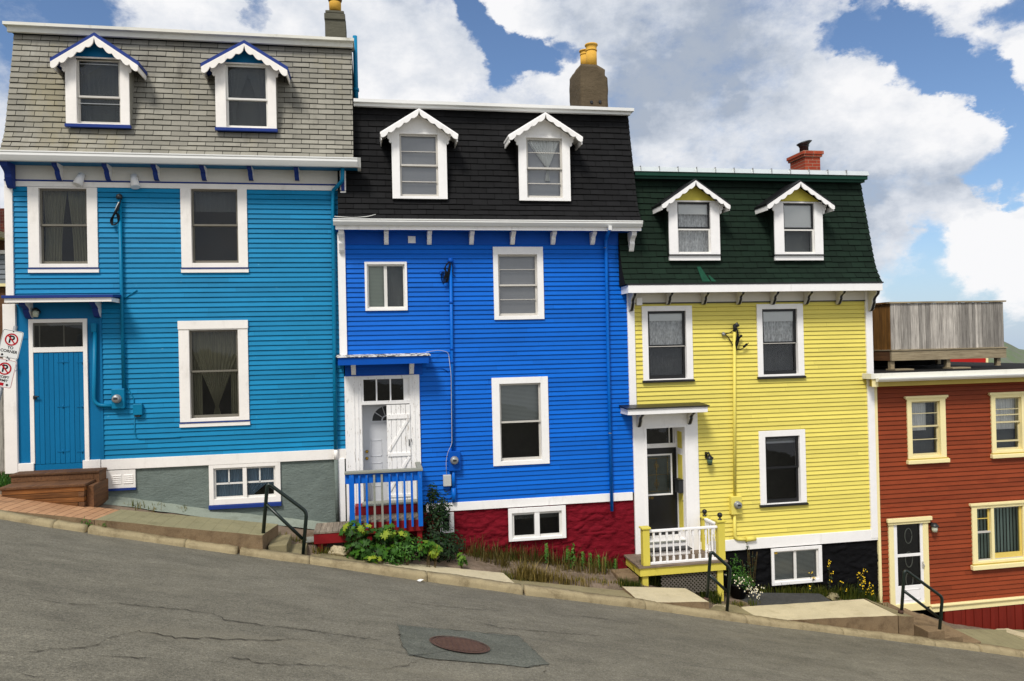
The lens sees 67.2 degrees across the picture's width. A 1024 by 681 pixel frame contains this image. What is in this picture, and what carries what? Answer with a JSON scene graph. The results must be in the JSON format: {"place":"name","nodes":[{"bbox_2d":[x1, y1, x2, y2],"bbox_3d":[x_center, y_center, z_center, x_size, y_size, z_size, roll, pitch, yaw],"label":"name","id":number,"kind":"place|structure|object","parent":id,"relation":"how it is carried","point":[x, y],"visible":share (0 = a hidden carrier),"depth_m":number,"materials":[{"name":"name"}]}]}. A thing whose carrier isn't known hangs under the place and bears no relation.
{"place":"outdoors","nodes":[
{"label":"outdoors","id":0,"kind":"place"},
{"bbox_2d":[0,470,10,486],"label":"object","id":1,"kind":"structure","parent":0,"point":[5,479],"depth_m":14.06,"materials":[{"name":"green plant"}]},
{"bbox_2d":[0,494,117,525],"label":"brick paving","id":2,"kind":"structure","parent":0,"point":[56,511],"depth_m":12.39,"materials":[{"name":"ceramic"}]},
{"bbox_2d":[0,326,23,399],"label":"parking sign","id":3,"kind":"object","parent":2,"relation":"on","point":[10,343],"visible":1,"depth_m":12.17,"materials":[{"name":"grey metal"}]},
{"bbox_2d":[95,509,277,552],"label":"pavement","id":4,"kind":"structure","parent":0,"point":[240,534],"depth_m":12.51,"materials":[{"name":"beige concrete"}]},
{"bbox_2d":[320,552,383,564],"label":"pavement","id":5,"kind":"structure","parent":0,"point":[326,555],"depth_m":13.31,"materials":[{"name":"concrete"}]},
{"bbox_2d":[328,545,350,555],"bbox_3d":[-3.027,3.690,13.514,0.399,0.216,0.279,-1,0,-10],"label":"stone","id":6,"kind":"object","parent":5,"relation":"on","point":[340,552],"visible":0.83,"depth_m":13.42,"materials":[{"name":"beige stone"}]},
{"bbox_2d":[383,561,513,582],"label":"pavement","id":7,"kind":"structure","parent":0,"point":[499,576],"depth_m":13.61,"materials":[{"name":"beige concrete"}]},
{"bbox_2d":[0,492,987,628],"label":"ground","id":8,"kind":"structure","parent":0,"point":[474,564],"depth_m":14.44,"materials":[{"name":"brown soil"}]},
{"bbox_2d":[0,467,108,506],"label":"wooden steps","id":9,"kind":"structure","parent":8,"relation":"on","point":[89,489],"depth_m":13.11,"materials":[{"name":"brown wood"}]},
{"bbox_2d":[104,496,326,528],"bbox_3d":[-5.278,3.181,14.075,4.080,0.868,0.342,-1,0,-10],"label":"parged footing","id":10,"kind":"object","parent":8,"relation":"on","point":[170,507],"visible":0.76,"depth_m":14.07,"materials":[{"name":"grey concrete"}]},
{"bbox_2d":[261,483,307,554],"bbox_3d":[-3.780,3.045,12.754,0.790,1.400,0.100,-1,0,-10],"label":"handrail","id":11,"kind":"object","parent":8,"relation":"on","point":[280,517],"visible":0.92,"depth_m":12.74,"materials":[{"name":"black metal"}]},
{"bbox_2d":[268,534,320,556],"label":"steps","id":12,"kind":"structure","parent":8,"relation":"on","point":[282,543],"depth_m":13.02,"materials":[{"name":"concrete"}]},
{"bbox_2d":[306,521,355,551],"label":"platform","id":13,"kind":"structure","parent":8,"relation":"on","point":[325,533],"depth_m":13.50,"materials":[{"name":"red paint"}]},
{"bbox_2d":[339,519,417,563],"bbox_3d":[-2.342,3.543,13.511,1.387,0.838,0.678,-1,0,-10],"label":"maple shrub","id":14,"kind":"object","parent":8,"relation":"on","point":[363,550],"visible":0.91,"depth_m":13.45,"materials":[{"name":"green plant"}]},
{"bbox_2d":[344,462,422,551],"bbox_3d":[-2.365,3.109,14.291,1.393,1.538,0.900,-1,0,-10],"label":"porch","id":15,"kind":"object","parent":8,"relation":"on","point":[408,513],"visible":0.86,"depth_m":13.95,"materials":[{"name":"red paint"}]},
{"bbox_2d":[381,537,426,565],"bbox_3d":[-1.910,3.789,13.541,0.821,0.712,0.390,-1,0,-10],"label":"leafy plant","id":16,"kind":"object","parent":8,"relation":"on","point":[410,552],"visible":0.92,"depth_m":13.46,"materials":[{"name":"green plant"}]},
{"bbox_2d":[418,540,442,567],"bbox_3d":[-1.444,3.864,13.630,0.463,0.683,0.328,-1,0,-10],"label":"maple sapling","id":17,"kind":"object","parent":8,"relation":"on","point":[434,550],"visible":0.94,"depth_m":13.58,"materials":[{"name":"green plant"}]},
{"bbox_2d":[406,482,465,562],"bbox_3d":[-1.438,3.394,14.176,0.892,1.464,1.228,-2,-1,34],"label":"bush","id":18,"kind":"object","parent":8,"relation":"on","point":[451,549],"visible":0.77,"depth_m":14.28,"materials":[{"name":"green plant"}]},
{"bbox_2d":[456,552,467,568],"bbox_3d":[-0.916,4.058,13.891,0.205,0.466,0.256,-1,-1,-28],"label":"maple sapling","id":19,"kind":"object","parent":8,"relation":"on","point":[461,559],"visible":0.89,"depth_m":13.85,"materials":[{"name":"green plant"}]},
{"bbox_2d":[130,499,887,606],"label":"grass","id":20,"kind":"structure","parent":8,"relation":"on","point":[715,599],"depth_m":15.23,"materials":[{"name":"green plant"}]},
{"bbox_2d":[827,561,833,590],"bbox_3d":[6.756,5.008,16.343,0.164,0.749,0.131,-1,0,-10],"label":"wildflower","id":21,"kind":"object","parent":20,"relation":"on","point":[830,581],"visible":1,"depth_m":16.35,"materials":[{"name":"yellow plant"}]},
{"bbox_2d":[856,568,867,595],"bbox_3d":[7.490,5.175,16.474,0.258,0.637,0.128,-1,0,-10],"label":"wildflower","id":22,"kind":"object","parent":20,"relation":"on","point":[861,584],"visible":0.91,"depth_m":16.46,"materials":[{"name":"yellow plant"}]},
{"bbox_2d":[862,582,873,597],"bbox_3d":[7.611,5.373,16.495,0.281,0.435,0.129,-1,0,-10],"label":"wildflower","id":23,"kind":"object","parent":20,"relation":"on","point":[871,591],"visible":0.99,"depth_m":16.48,"materials":[{"name":"yellow plant"}]},
{"bbox_2d":[544,543,548,563],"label":"weed","id":24,"kind":"object","parent":8,"relation":"on","point":[546,551],"visible":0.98,"depth_m":15.15,"materials":[{"name":"green plant"}]},
{"bbox_2d":[565,546,570,566],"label":"weed","id":25,"kind":"object","parent":8,"relation":"on","point":[567,554],"visible":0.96,"depth_m":15.12,"materials":[{"name":"green plant"}]},
{"bbox_2d":[570,543,576,567],"bbox_3d":[1.200,4.222,15.114,0.144,0.511,0.137,-1,0,9],"label":"weed","id":26,"kind":"object","parent":8,"relation":"on","point":[573,556],"visible":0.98,"depth_m":15.10,"materials":[{"name":"green plant"}]},
{"bbox_2d":[580,552,584,568],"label":"weed","id":27,"kind":"object","parent":8,"relation":"on","point":[582,555],"visible":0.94,"depth_m":15.13,"materials":[{"name":"green plant"}]},
{"bbox_2d":[588,553,591,570],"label":"weed","id":28,"kind":"object","parent":8,"relation":"on","point":[590,561],"visible":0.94,"depth_m":15.13,"materials":[{"name":"green plant"}]},
{"bbox_2d":[596,555,600,571],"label":"weed","id":29,"kind":"object","parent":8,"relation":"on","point":[598,559],"visible":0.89,"depth_m":15.13,"materials":[{"name":"green plant"}]},
{"bbox_2d":[611,568,638,582],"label":"concrete block","id":30,"kind":"structure","parent":8,"relation":"on","point":[623,573],"depth_m":14.93,"materials":[{"name":"beige concrete"}]},
{"bbox_2d":[624,509,727,600],"bbox_3d":[3.234,4.336,15.309,1.818,1.896,0.930,-1,0,-10],"label":"porch","id":31,"kind":"object","parent":8,"relation":"on","point":[684,559],"visible":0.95,"depth_m":14.99,"materials":[{"name":"yellow paint"}]},
{"bbox_2d":[742,542,757,593],"bbox_3d":[4.945,4.708,16.018,0.329,1.197,0.152,-1,0,-10],"label":"weed stalk","id":32,"kind":"object","parent":8,"relation":"on","point":[750,569],"visible":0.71,"depth_m":16.02,"materials":[{"name":"green plant"}]},
{"bbox_2d":[741,593,830,605],"bbox_3d":[5.333,5.322,15.581,2.484,0.256,0.880,-1,0,-10],"label":"asphalt patch","id":33,"kind":"object","parent":8,"relation":"on","point":[776,598],"visible":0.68,"depth_m":15.70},
{"bbox_2d":[724,555,764,599],"bbox_3d":[4.621,4.799,15.613,0.870,0.924,0.546,-1,0,-10],"label":"flower pot","id":34,"kind":"object","parent":33,"relation":"on","point":[738,589],"visible":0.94,"depth_m":15.53,"materials":[{"name":"black plastic"}]},
{"bbox_2d":[826,592,838,600],"bbox_3d":[6.796,5.424,16.306,0.236,0.170,0.244,-2,-1,40],"label":"stone","id":35,"kind":"object","parent":8,"relation":"on","point":[834,596],"visible":0.89,"depth_m":16.25,"materials":[{"name":"stone"}]},
{"bbox_2d":[898,569,943,629],"bbox_3d":[7.881,5.168,14.846,0.980,1.558,0.100,-1,0,-10],"label":"handrail","id":36,"kind":"object","parent":8,"relation":"on","point":[904,591],"visible":0.98,"depth_m":14.82,"materials":[{"name":"black metal"}]},
{"bbox_2d":[879,602,980,643],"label":"steps","id":37,"kind":"structure","parent":8,"relation":"on","point":[925,626],"depth_m":15.13,"materials":[{"name":"brown concrete"}]},
{"bbox_2d":[0,519,1023,680],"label":"road","id":38,"kind":"structure","parent":0,"point":[81,572],"depth_m":9.57,"materials":[{"name":"grey asphalt"}]},
{"bbox_2d":[25,600,371,676],"bbox_3d":[-2.938,2.906,7.199,3.485,0.890,2.615,-1,0,-10],"label":"road crack","id":39,"kind":"object","parent":38,"relation":"on","point":[189,637],"visible":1,"depth_m":7.37,"materials":[{"name":"grey asphalt"}]},
{"bbox_2d":[397,625,548,667],"bbox_3d":[-0.504,3.559,8.998,1.640,0.496,1.447,-1,0,-16],"label":"road patch","id":40,"kind":"object","parent":38,"relation":"on","point":[513,650],"visible":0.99,"depth_m":8.87,"materials":[{"name":"grey asphalt"}]},
{"bbox_2d":[429,636,489,652],"bbox_3d":[-0.604,3.512,8.916,0.700,0.170,0.700,-1,0,-10],"label":"manhole cover","id":41,"kind":"object","parent":40,"relation":"on","point":[456,643],"visible":1,"depth_m":8.89,"materials":[{"name":"metal"}]},
{"bbox_2d":[398,627,542,667],"bbox_3d":[-0.505,3.556,9.002,1.660,0.490,1.482,-1,0,-15],"label":"road crack","id":42,"kind":"object","parent":40,"relation":"on","point":[463,661],"visible":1,"depth_m":8.58,"materials":[{"name":"black asphalt"}]},
{"bbox_2d":[389,602,630,673],"bbox_3d":[0.394,3.803,9.784,4.230,1.347,4.101,-1,0,-10],"label":"road crack","id":43,"kind":"object","parent":38,"relation":"on","point":[502,630],"visible":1,"depth_m":10.44,"materials":[{"name":"grey asphalt"}]},
{"bbox_2d":[0,510,1023,657],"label":"kerb","id":44,"kind":"structure","parent":38,"relation":"on","point":[475,582],"depth_m":13.07,"materials":[{"name":"concrete"}]},
{"bbox_2d":[0,0,1023,349],"label":"sky","id":45,"kind":"structure","parent":0,"point":[925,98],"materials":[{"name":"blue"}]},
{"bbox_2d":[458,534,617,586],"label":"dry grass","id":46,"kind":"structure","parent":0,"point":[526,573],"depth_m":14.67,"materials":[{"name":"plant"}]},
{"bbox_2d":[510,579,632,597],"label":"pavement","id":47,"kind":"structure","parent":0,"point":[599,590],"depth_m":14.02,"materials":[{"name":"concrete"}]},
{"bbox_2d":[622,586,708,608],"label":"pavement","id":48,"kind":"structure","parent":0,"point":[681,597],"depth_m":14.07,"materials":[{"name":"beige concrete"}]},
{"bbox_2d":[710,603,752,614],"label":"pavement","id":49,"kind":"structure","parent":0,"point":[733,608],"depth_m":14.61,"materials":[{"name":"concrete"}]},
{"bbox_2d":[703,551,731,611],"bbox_3d":[3.764,4.500,14.107,0.562,1.308,0.100,-1,0,-10],"label":"handrail","id":50,"kind":"object","parent":49,"relation":"on","point":[709,575],"visible":0.96,"depth_m":14.09,"materials":[{"name":"black metal"}]},
{"bbox_2d":[742,599,897,633],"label":"pavement","id":51,"kind":"structure","parent":0,"point":[862,614],"depth_m":14.55,"materials":[{"name":"beige concrete"}]},
{"bbox_2d":[865,598,913,635],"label":"pavement","id":52,"kind":"structure","parent":0,"point":[905,624],"depth_m":14.59,"materials":[{"name":"concrete"}]},
{"bbox_2d":[956,629,1023,649],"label":"pavement","id":53,"kind":"structure","parent":0,"point":[1003,638],"depth_m":15.88,"materials":[{"name":"beige concrete"}]},
{"bbox_2d":[996,628,1023,638],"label":"paving strip","id":54,"kind":"object","parent":53,"relation":"on","point":[1017,633],"visible":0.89,"depth_m":16.44,"materials":[{"name":"beige concrete"}]},
{"bbox_2d":[988,342,1023,362],"bbox_3d":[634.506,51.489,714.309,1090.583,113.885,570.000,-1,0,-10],"label":"hill","id":55,"kind":"structure","parent":0,"point":[1014,354],"depth_m":908.06,"materials":[{"name":"green plant"}]},
{"bbox_3d":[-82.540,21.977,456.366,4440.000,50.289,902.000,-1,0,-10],"label":"terrain","id":56,"kind":"structure","parent":0,"visible":0},
{"bbox_2d":[0,390,4,470],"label":"fence","id":57,"kind":"object","parent":56,"relation":"on","point":[2,451],"visible":0.1,"depth_m":15.86,"materials":[{"name":"white wood"}]},
{"bbox_2d":[0,208,9,389],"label":"neighbour house","id":58,"kind":"structure","parent":56,"relation":"on","point":[2,261],"depth_m":17.74,"materials":[{"name":"brick"}]},
{"bbox_2d":[0,0,360,522],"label":"row house","id":59,"kind":"structure","parent":56,"relation":"on","point":[170,311],"depth_m":14.12,"materials":[{"name":"paint"}]},
{"bbox_2d":[33,352,88,463],"bbox_3d":[-8.020,1.198,13.720,0.906,1.980,0.083,-1,0,-10],"label":"door","id":60,"kind":"structure","parent":59,"relation":"in","point":[58,397],"depth_m":13.73,"materials":[{"name":"paint"}]},
{"bbox_2d":[27,187,99,272],"bbox_3d":[-8.043,-1.976,13.879,1.164,1.534,0.255,-1,0,-10],"label":"window","id":61,"kind":"structure","parent":59,"relation":"in","point":[83,204],"depth_m":13.86,"materials":[{"name":"beige paint"}]},
{"bbox_2d":[177,320,249,427],"bbox_3d":[-5.510,0.607,14.313,1.233,1.949,0.266,-1,0,-10],"label":"window","id":62,"kind":"structure","parent":59,"relation":"in","point":[215,350],"depth_m":14.30,"materials":[{"name":"beige paint"}]},
{"bbox_2d":[180,187,248,272],"bbox_3d":[-5.512,-2.035,14.316,1.186,1.566,0.209,-1,0,-10],"label":"window","id":63,"kind":"structure","parent":59,"relation":"in","point":[189,265],"depth_m":14.25,"materials":[{"name":"beige paint"}]},
{"bbox_2d":[209,462,281,509],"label":"window","id":64,"kind":"structure","parent":59,"relation":"in","point":[238,483],"depth_m":14.34,"materials":[{"name":"beige paint"}]},
{"bbox_2d":[333,42,642,570],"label":"row house","id":65,"kind":"structure","parent":56,"relation":"on","point":[482,357],"depth_m":15.15,"materials":[{"name":"blue paint"}]},
{"bbox_2d":[362,403,407,501],"bbox_3d":[-2.442,2.231,15.028,0.899,2.018,0.104,-1,0,-10],"label":"door","id":66,"kind":"structure","parent":65,"relation":"in","point":[375,456],"depth_m":15.00,"materials":[{"name":"wood"}]},
{"bbox_2d":[364,262,407,310],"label":"window","id":67,"kind":"structure","parent":65,"relation":"in","point":[375,289],"depth_m":14.85,"materials":[{"name":"white paint"}]},
{"bbox_2d":[386,404,411,499],"bbox_3d":[-2.146,2.209,14.738,0.461,1.962,0.056,-1,0,-10],"label":"door leaf","id":68,"kind":"structure","parent":65,"relation":"in","point":[400,420],"depth_m":14.75,"materials":[{"name":"white paint"}]},
{"bbox_2d":[440,512,453,532],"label":"window","id":69,"kind":"structure","parent":65,"relation":"in","point":[451,517],"depth_m":14.91,"materials":[{"name":"white paint"}]},
{"bbox_2d":[493,247,543,319],"bbox_3d":[0.118,-1.135,15.332,1.007,1.439,0.200,-1,0,-10],"label":"window","id":70,"kind":"structure","parent":65,"relation":"in","point":[518,278],"depth_m":15.32,"materials":[{"name":"white paint"}]},
{"bbox_2d":[491,376,549,465],"bbox_3d":[0.157,1.590,15.307,1.130,1.731,0.200,-1,0,-10],"label":"window","id":71,"kind":"structure","parent":65,"relation":"in","point":[541,382],"depth_m":15.30,"materials":[{"name":"white paint"}]},
{"bbox_2d":[508,505,565,541],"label":"window","id":72,"kind":"structure","parent":65,"relation":"in","point":[561,509],"depth_m":15.21,"materials":[{"name":"white paint"}]},
{"bbox_2d":[618,140,883,599],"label":"row house","id":73,"kind":"structure","parent":56,"relation":"on","point":[752,294],"depth_m":16.15,"materials":[{"name":"yellow paint"}]},
{"bbox_2d":[647,447,677,535],"bbox_3d":[3.084,3.174,16.207,0.814,1.829,0.067,-1,0,-10],"label":"door","id":74,"kind":"structure","parent":73,"relation":"in","point":[661,462],"depth_m":16.21,"materials":[{"name":"black paint"}]},
{"bbox_2d":[641,306,694,382],"bbox_3d":[3.178,0.072,15.864,1.122,1.563,0.231,-1,0,-10],"label":"window","id":75,"kind":"structure","parent":73,"relation":"in","point":[662,326],"depth_m":15.86,"materials":[{"name":"white paint"}]},
{"bbox_2d":[756,304,805,378],"bbox_3d":[5.645,0.014,16.323,1.098,1.570,0.251,-1,0,-10],"label":"window","id":76,"kind":"structure","parent":73,"relation":"in","point":[776,323],"depth_m":16.31,"materials":[{"name":"white paint"}]},
{"bbox_2d":[758,429,808,507],"bbox_3d":[5.686,2.684,16.285,1.096,1.588,0.225,-1,0,-10],"label":"window","id":77,"kind":"structure","parent":73,"relation":"in","point":[799,434],"depth_m":16.27,"materials":[{"name":"white paint"}]},
{"bbox_2d":[771,545,822,585],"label":"window","id":78,"kind":"structure","parent":73,"relation":"in","point":[796,579],"depth_m":16.26,"materials":[{"name":"white paint"}]},
{"bbox_2d":[862,362,1023,629],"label":"row house","id":79,"kind":"structure","parent":56,"relation":"on","point":[950,471],"depth_m":16.96,"materials":[{"name":"red wood"}]},
{"bbox_2d":[894,523,924,603],"bbox_3d":[8.609,4.802,16.726,0.717,1.792,0.150,-1,0,-10],"label":"door","id":80,"kind":"structure","parent":79,"relation":"in","point":[908,538],"depth_m":16.76,"materials":[{"name":"white paint"}]},
{"bbox_2d":[903,395,949,464],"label":"window","id":81,"kind":"structure","parent":79,"relation":"in","point":[915,405],"depth_m":16.89,"materials":[{"name":"beige paint"}]},
{"bbox_2d":[872,300,1007,370],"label":"roof deck","id":82,"kind":"structure","parent":79,"relation":"on","point":[915,333],"depth_m":18.74,"materials":[{"name":"grey wood"}]},
{"bbox_2d":[969,500,1023,570],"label":"window","id":83,"kind":"structure","parent":79,"relation":"in","point":[995,560],"depth_m":17.20,"materials":[{"name":"beige paint"}]},
{"bbox_2d":[988,391,1023,458],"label":"window","id":84,"kind":"structure","parent":79,"relation":"in","point":[1002,408],"depth_m":17.26,"materials":[{"name":"beige paint"}]},
{"bbox_2d":[950,358,987,362],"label":"red house","id":85,"kind":"structure","parent":56,"relation":"on","point":[972,360],"depth_m":42.16,"materials":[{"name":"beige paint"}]}
]}

